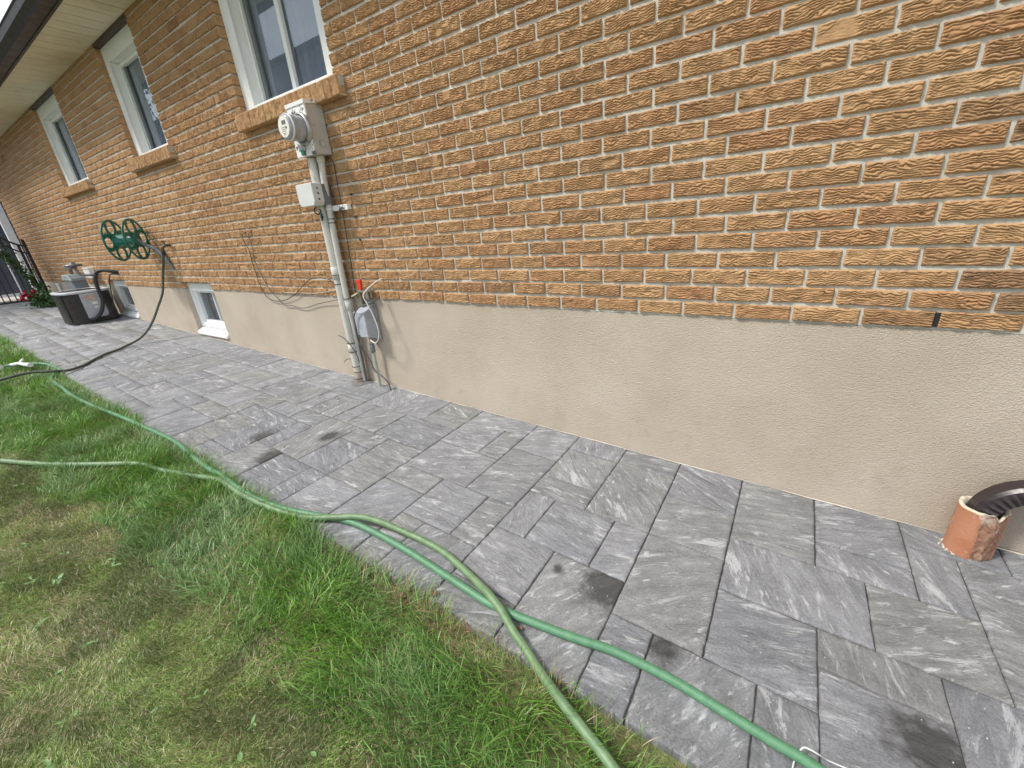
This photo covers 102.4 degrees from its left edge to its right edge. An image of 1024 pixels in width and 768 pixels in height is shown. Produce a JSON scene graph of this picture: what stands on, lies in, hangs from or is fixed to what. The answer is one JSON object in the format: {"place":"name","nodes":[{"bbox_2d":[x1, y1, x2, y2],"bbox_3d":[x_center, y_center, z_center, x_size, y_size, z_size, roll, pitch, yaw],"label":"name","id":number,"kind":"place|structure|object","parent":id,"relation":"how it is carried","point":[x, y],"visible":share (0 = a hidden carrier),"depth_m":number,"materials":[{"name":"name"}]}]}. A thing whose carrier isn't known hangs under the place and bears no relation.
{"place":"outdoors","nodes":[
{"label":"outdoors","id":0,"kind":"place"},
{"bbox_2d":[0,0,11,21],"label":"sky","id":1,"kind":"structure","parent":0,"point":[4,4],"materials":[{"name":"white"}]},
{"bbox_2d":[0,295,26,301],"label":"concrete walk","id":2,"kind":"structure","parent":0,"point":[12,298],"depth_m":8.73,"materials":[{"name":"white concrete"}]},
{"bbox_2d":[0,201,40,297],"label":"porch door","id":3,"kind":"structure","parent":2,"relation":"on","point":[9,279],"depth_m":9.23,"materials":[{"name":"black metal"}]},
{"bbox_2d":[0,204,42,293],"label":"porch column","id":4,"kind":"structure","parent":2,"relation":"on","point":[8,229],"depth_m":8.54,"materials":[{"name":"white"}]},
{"bbox_2d":[0,337,687,767],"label":"ground","id":5,"kind":"structure","parent":0,"point":[668,759],"depth_m":1.23,"materials":[{"name":"green plant"}]},
{"bbox_2d":[18,288,56,308],"bbox_3d":[-8.123,-1.482,7.170,0.664,0.463,0.515,-10,22,-13],"label":"rose bush","id":6,"kind":"object","parent":5,"relation":"on","point":[40,298],"visible":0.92,"depth_m":7.07,"materials":[{"name":"green plant"}]},
{"bbox_2d":[0,422,315,767],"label":"broadleaf weeds","id":7,"kind":"object","parent":5,"relation":"on","point":[47,762],"visible":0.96,"depth_m":1.23,"materials":[{"name":"green plant"}]},
{"bbox_2d":[0,458,619,767],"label":"garden hose","id":8,"kind":"object","parent":5,"relation":"on","point":[601,752],"visible":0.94,"depth_m":1.48,"materials":[{"name":"green rubber"}]},
{"bbox_2d":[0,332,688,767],"bbox_3d":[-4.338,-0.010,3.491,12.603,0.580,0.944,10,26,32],"label":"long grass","id":9,"kind":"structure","parent":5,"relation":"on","point":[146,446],"depth_m":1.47,"materials":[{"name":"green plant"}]},
{"bbox_2d":[0,359,32,369],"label":"hose nozzle","id":10,"kind":"object","parent":9,"relation":"on","point":[20,362],"visible":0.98,"depth_m":3.89,"materials":[{"name":"white plastic"}]},
{"bbox_2d":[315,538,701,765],"bbox_3d":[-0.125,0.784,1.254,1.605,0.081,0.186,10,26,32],"label":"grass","id":11,"kind":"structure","parent":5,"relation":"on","point":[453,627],"depth_m":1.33,"materials":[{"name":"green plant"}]},
{"bbox_2d":[0,0,1023,555],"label":"brick house","id":12,"kind":"structure","parent":5,"relation":"on","point":[776,244],"depth_m":1.88,"materials":[{"name":"brick"}]},
{"bbox_2d":[36,94,94,197],"bbox_3d":[-5.720,-3.035,5.317,1.300,1.061,0.260,10,26,32],"label":"window","id":13,"kind":"structure","parent":12,"relation":"in","point":[49,113],"depth_m":5.49,"materials":[{"name":"white plastic"}]},
{"bbox_2d":[61,262,100,289],"bbox_3d":[-6.609,-1.606,6.265,0.831,0.470,0.276,6,24,25],"label":"gas meter","id":14,"kind":"object","parent":12,"relation":"attached to","point":[72,280],"visible":0.89,"depth_m":6.23,"materials":[{"name":"metal"}]},
{"bbox_2d":[82,267,94,278],"bbox_3d":[-6.526,-1.715,6.359,0.360,0.160,0.062,10,26,32],"label":"disconnect box","id":15,"kind":"object","parent":12,"relation":"attached to","point":[88,270],"visible":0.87,"depth_m":6.29,"materials":[{"name":"white plastic"}]},
{"bbox_2d":[112,280,140,318],"bbox_3d":[-5.585,-0.995,6.208,0.772,1.146,0.262,10,26,32],"label":"basement window","id":16,"kind":"structure","parent":12,"relation":"in","point":[130,310],"depth_m":6.19,"materials":[{"name":"white plastic"}]},
{"bbox_2d":[100,218,174,269],"bbox_3d":[-4.112,-1.554,4.600,0.569,0.564,0.437,-9,22,-11],"label":"hose reel","id":17,"kind":"object","parent":12,"relation":"attached to","point":[128,239],"visible":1,"depth_m":4.52,"materials":[{"name":"green plastic"}]},
{"bbox_2d":[100,24,176,172],"bbox_3d":[-3.494,-2.648,3.895,1.060,1.058,0.261,10,26,32],"label":"window","id":18,"kind":"structure","parent":12,"relation":"in","point":[119,54],"depth_m":4.01,"materials":[{"name":"white plastic"}]},
{"bbox_2d":[161,240,170,255],"bbox_3d":[-3.737,-1.473,4.449,0.108,0.152,0.085,-2,22,8],"label":"garden tap","id":19,"kind":"object","parent":12,"relation":"attached to","point":[163,252],"visible":1,"depth_m":4.43,"materials":[{"name":"grey metal"}]},
{"bbox_2d":[187,283,230,342],"bbox_3d":[-3.341,-0.603,4.777,0.752,1.146,0.262,10,26,32],"label":"basement window","id":20,"kind":"structure","parent":12,"relation":"in","point":[216,329],"depth_m":4.75,"materials":[{"name":"white plastic"}]},
{"bbox_2d":[218,0,346,133],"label":"window","id":21,"kind":"structure","parent":12,"relation":"in","point":[280,51],"depth_m":2.80,"materials":[{"name":"white plastic"}]},
{"bbox_2d":[242,232,333,301],"bbox_3d":[-1.798,-0.950,3.335,1.236,0.594,0.028,10,26,32],"label":"black wire","id":22,"kind":"object","parent":12,"relation":"attached to","point":[258,280],"visible":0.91,"depth_m":3.57,"materials":[{"name":"rubber"}]},
{"bbox_2d":[248,231,337,307],"bbox_3d":[-1.762,-0.924,3.321,1.161,0.641,0.027,10,26,33],"label":"black wire","id":23,"kind":"object","parent":12,"relation":"attached to","point":[271,291],"visible":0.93,"depth_m":3.56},
{"bbox_2d":[278,99,331,157],"bbox_3d":[-1.304,-1.580,2.543,0.223,0.303,0.256,10,26,32],"label":"electric meter","id":24,"kind":"object","parent":12,"relation":"attached to","point":[301,124],"visible":0.98,"depth_m":2.51,"materials":[{"name":"white metal"}]},
{"bbox_2d":[328,182,336,220],"bbox_3d":[-1.243,-1.242,2.803,0.035,0.245,0.032,10,26,32],"label":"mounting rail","id":25,"kind":"object","parent":12,"relation":"attached to","point":[332,204],"visible":0.24,"depth_m":2.81,"materials":[{"name":"metal"}]},
{"bbox_2d":[325,204,351,210],"bbox_3d":[-1.162,-1.176,2.748,0.202,0.034,0.048,5,24,23],"label":"pipe bracket","id":26,"kind":"object","parent":12,"relation":"attached to","point":[341,207],"visible":0.98,"depth_m":2.74,"materials":[{"name":"white metal"}]},
{"bbox_2d":[307,158,362,382],"bbox_3d":[-1.258,-0.736,2.991,0.097,1.602,0.070,10,26,32],"label":"electrical conduit","id":27,"kind":"object","parent":26,"relation":"attached to","point":[314,169],"visible":0.65,"depth_m":2.95,"materials":[{"name":"grey metal"}]},
{"bbox_2d":[295,183,331,220],"bbox_3d":[-1.311,-1.213,2.756,0.180,0.228,0.131,10,26,32],"label":"junction box","id":28,"kind":"object","parent":27,"relation":"attached to","point":[314,195],"visible":0.98,"depth_m":2.69,"materials":[{"name":"plastic"}]},
{"bbox_2d":[338,335,359,362],"bbox_3d":[-1.241,-0.261,3.129,0.150,0.222,0.038,2,23,15],"label":"cut cable","id":29,"kind":"object","parent":27,"relation":"attached to","point":[352,348],"visible":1,"depth_m":3.10,"materials":[{"name":"black plastic"}]},
{"bbox_2d":[316,155,365,380],"bbox_3d":[-1.208,-0.740,2.968,0.060,1.597,0.131,-24,29,-39],"label":"electrical conduit","id":30,"kind":"object","parent":26,"relation":"attached to","point":[321,161],"visible":0.87,"depth_m":2.89,"materials":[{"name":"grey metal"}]},
{"bbox_2d":[326,156,356,295],"bbox_3d":[-1.151,-1.054,2.819,0.061,0.902,0.026,10,26,32],"label":"side wire","id":31,"kind":"object","parent":12,"relation":"attached to","point":[344,223],"visible":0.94,"depth_m":2.80,"materials":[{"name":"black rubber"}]},
{"bbox_2d":[353,310,367,380],"bbox_3d":[-1.156,-0.275,3.149,0.026,0.589,0.082,-15,24,-25],"label":"dark cable","id":32,"kind":"object","parent":12,"relation":"attached to","point":[363,363],"visible":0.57,"depth_m":3.19,"materials":[{"name":"black plastic"}]},
{"bbox_2d":[351,279,372,306],"bbox_3d":[-1.056,-0.646,2.912,0.178,0.192,0.075,10,26,32],"label":"outdoor water tap","id":33,"kind":"object","parent":12,"relation":"attached to","point":[360,291],"visible":0.91,"depth_m":2.89,"materials":[{"name":"metal"}]},
{"bbox_2d":[353,303,382,339],"bbox_3d":[-1.052,-0.443,2.984,0.136,0.266,0.115,10,26,32],"label":"telephone box","id":34,"kind":"object","parent":12,"relation":"attached to","point":[366,325],"visible":0.79,"depth_m":2.95,"materials":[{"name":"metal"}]},
{"bbox_2d":[353,297,390,390],"bbox_3d":[-1.020,-0.268,2.989,0.252,0.708,0.098,4,23,21],"label":"grey cable","id":35,"kind":"object","parent":34,"relation":"attached to","point":[359,342],"visible":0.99,"depth_m":3.00,"materials":[{"name":"grey plastic"}]},
{"bbox_2d":[363,278,381,343],"bbox_3d":[-0.979,-0.508,2.881,0.201,0.438,0.128,10,26,32],"label":"white cable","id":36,"kind":"object","parent":34,"relation":"attached to","point":[371,310],"visible":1,"depth_m":2.80,"materials":[{"name":"white plastic"}]},
{"bbox_2d":[369,338,381,386],"bbox_3d":[-1.030,-0.150,3.112,0.037,0.409,0.035,10,26,32],"label":"stand pipe","id":37,"kind":"object","parent":34,"relation":"attached to","point":[372,347],"visible":0.87,"depth_m":3.10,"materials":[{"name":"grey plastic"}]},
{"bbox_2d":[0,298,1023,767],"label":"path","id":38,"kind":"structure","parent":0,"point":[772,556],"depth_m":1.52,"materials":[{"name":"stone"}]},
{"bbox_2d":[0,237,49,304],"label":"iron gate","id":39,"kind":"structure","parent":38,"relation":"on","point":[27,252],"depth_m":7.68,"materials":[{"name":"black metal"}]},
{"bbox_2d":[0,243,51,295],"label":"climbing vine","id":40,"kind":"object","parent":39,"relation":"attached to","point":[6,258],"visible":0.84,"depth_m":7.61,"materials":[{"name":"green plant"}]},
{"bbox_2d":[0,255,164,380],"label":"garden hose","id":41,"kind":"object","parent":38,"relation":"on","point":[109,352],"visible":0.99,"depth_m":4.36,"materials":[{"name":"black rubber"}]},
{"bbox_2d":[50,287,120,324],"bbox_3d":[-6.113,-1.136,5.914,0.682,0.434,0.570,10,26,32],"label":"air conditioner","id":42,"kind":"object","parent":38,"relation":"on","point":[80,306],"visible":0.94,"depth_m":5.69,"materials":[{"name":"metal"}]},
{"bbox_2d":[89,269,118,320],"bbox_3d":[-5.686,-1.250,5.740,0.518,0.673,0.114,-17,25,-28],"label":"refrigerant line","id":43,"kind":"object","parent":42,"relation":"attached to","point":[100,294],"visible":0.99,"depth_m":5.71,"materials":[{"name":"black rubber"}]},
{"bbox_2d":[100,273,118,318],"bbox_3d":[-5.638,-1.237,5.764,0.418,0.584,0.039,-12,23,-19],"label":"thin line","id":44,"kind":"object","parent":42,"relation":"attached to","point":[111,295],"visible":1,"depth_m":5.78,"materials":[{"name":"black rubber"}]},
{"bbox_2d":[351,379,372,385],"bbox_3d":[-1.218,-0.016,3.279,0.233,0.010,0.156,10,26,32],"label":"mortar patch","id":45,"kind":"object","parent":38,"relation":"on","point":[354,382],"visible":0.73,"depth_m":3.25,"materials":[{"name":"grey concrete"}]},
{"bbox_2d":[4,362,825,767],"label":"garden hose","id":46,"kind":"object","parent":38,"relation":"on","point":[756,732],"visible":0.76,"depth_m":1.24,"materials":[{"name":"green rubber"}]},
{"bbox_2d":[150,379,1008,764],"bbox_3d":[-0.549,0.391,2.251,5.142,0.197,1.190,10,26,32],"label":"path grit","id":47,"kind":"object","parent":38,"relation":"on","point":[598,559],"visible":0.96,"depth_m":1.48,"materials":[{"name":"grey gravel"}]},
{"bbox_2d":[792,746,845,767],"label":"bent wire","id":48,"kind":"object","parent":38,"relation":"on","point":[802,748],"visible":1,"depth_m":0.95,"materials":[{"name":"metal"}]},
{"bbox_2d":[938,496,1011,561],"bbox_3d":[1.646,0.515,1.472,0.139,0.203,0.123,10,26,32],"label":"clay pipe","id":49,"kind":"object","parent":38,"relation":"on","point":[972,534],"visible":0.95,"depth_m":1.44,"materials":[{"name":"ceramic"}]},
{"bbox_2d":[966,480,1023,516],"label":"downspout elbow","id":50,"kind":"object","parent":49,"relation":"attached to","point":[997,500],"visible":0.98,"depth_m":1.39,"materials":[{"name":"metal"}]}
]}

